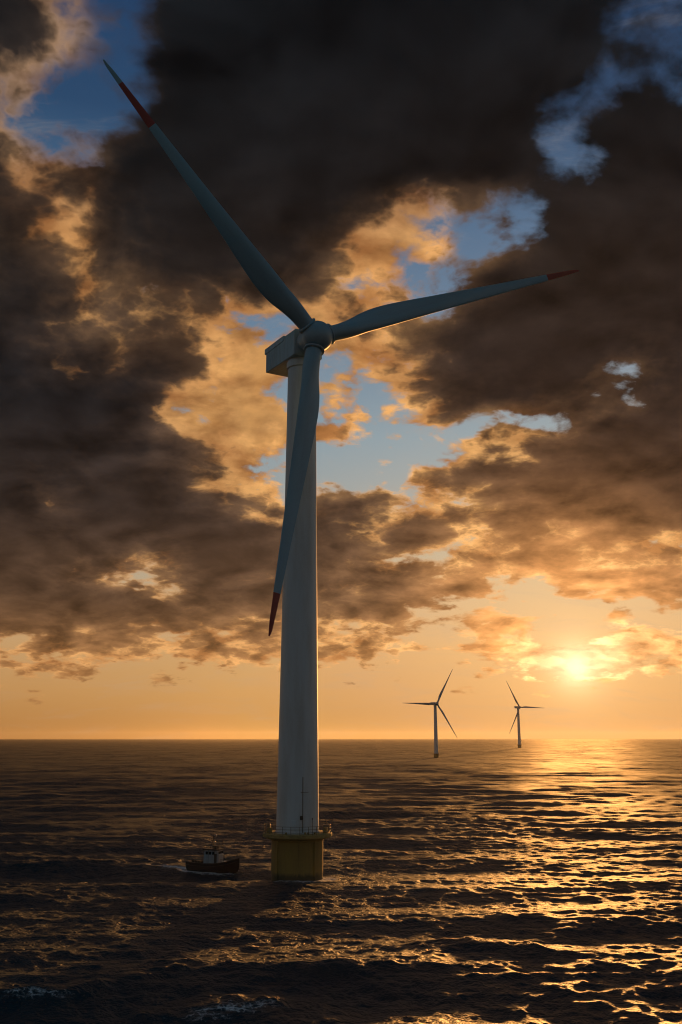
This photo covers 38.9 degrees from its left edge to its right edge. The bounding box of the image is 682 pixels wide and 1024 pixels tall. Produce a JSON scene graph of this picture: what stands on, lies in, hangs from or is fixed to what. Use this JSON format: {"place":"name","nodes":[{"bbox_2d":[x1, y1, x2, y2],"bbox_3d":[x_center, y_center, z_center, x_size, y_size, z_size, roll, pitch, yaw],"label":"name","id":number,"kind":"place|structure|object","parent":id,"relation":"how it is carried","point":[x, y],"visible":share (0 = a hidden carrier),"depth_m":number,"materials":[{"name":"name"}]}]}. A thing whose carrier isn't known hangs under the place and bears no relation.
{"place":"outdoors","nodes":[
{"label":"outdoors","id":0,"kind":"place"},
{"bbox_2d":[0,739,681,1023],"bbox_3d":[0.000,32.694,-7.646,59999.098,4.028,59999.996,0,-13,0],"label":"sea","id":1,"kind":"structure","parent":0,"point":[495,881],"depth_m":220.30,"materials":[{"name":"liquid"}]},
{"bbox_2d":[185,834,239,872],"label":"work boat","id":2,"kind":"object","parent":1,"relation":"on","point":[213,861],"visible":1,"depth_m":249.02,"materials":[{"name":"paint"}]},
{"bbox_2d":[103,59,578,880],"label":"wind turbine","id":3,"kind":"object","parent":1,"relation":"in","point":[297,837],"visible":0.98,"depth_m":248.13,"materials":[{"name":"white metal"}]},
{"bbox_2d":[407,669,456,757],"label":"wind turbine","id":4,"kind":"object","parent":1,"relation":"in","point":[436,754],"visible":0.99,"depth_m":1698.90,"materials":[{"name":"white metal"}]},
{"bbox_2d":[506,681,539,747],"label":"wind turbine","id":5,"kind":"object","parent":1,"relation":"in","point":[518,707],"visible":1,"depth_m":3392.65,"materials":[{"name":"white metal"}]},
{"bbox_2d":[0,0,681,738],"label":"sky","id":6,"kind":"structure","parent":0,"point":[499,477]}
]}

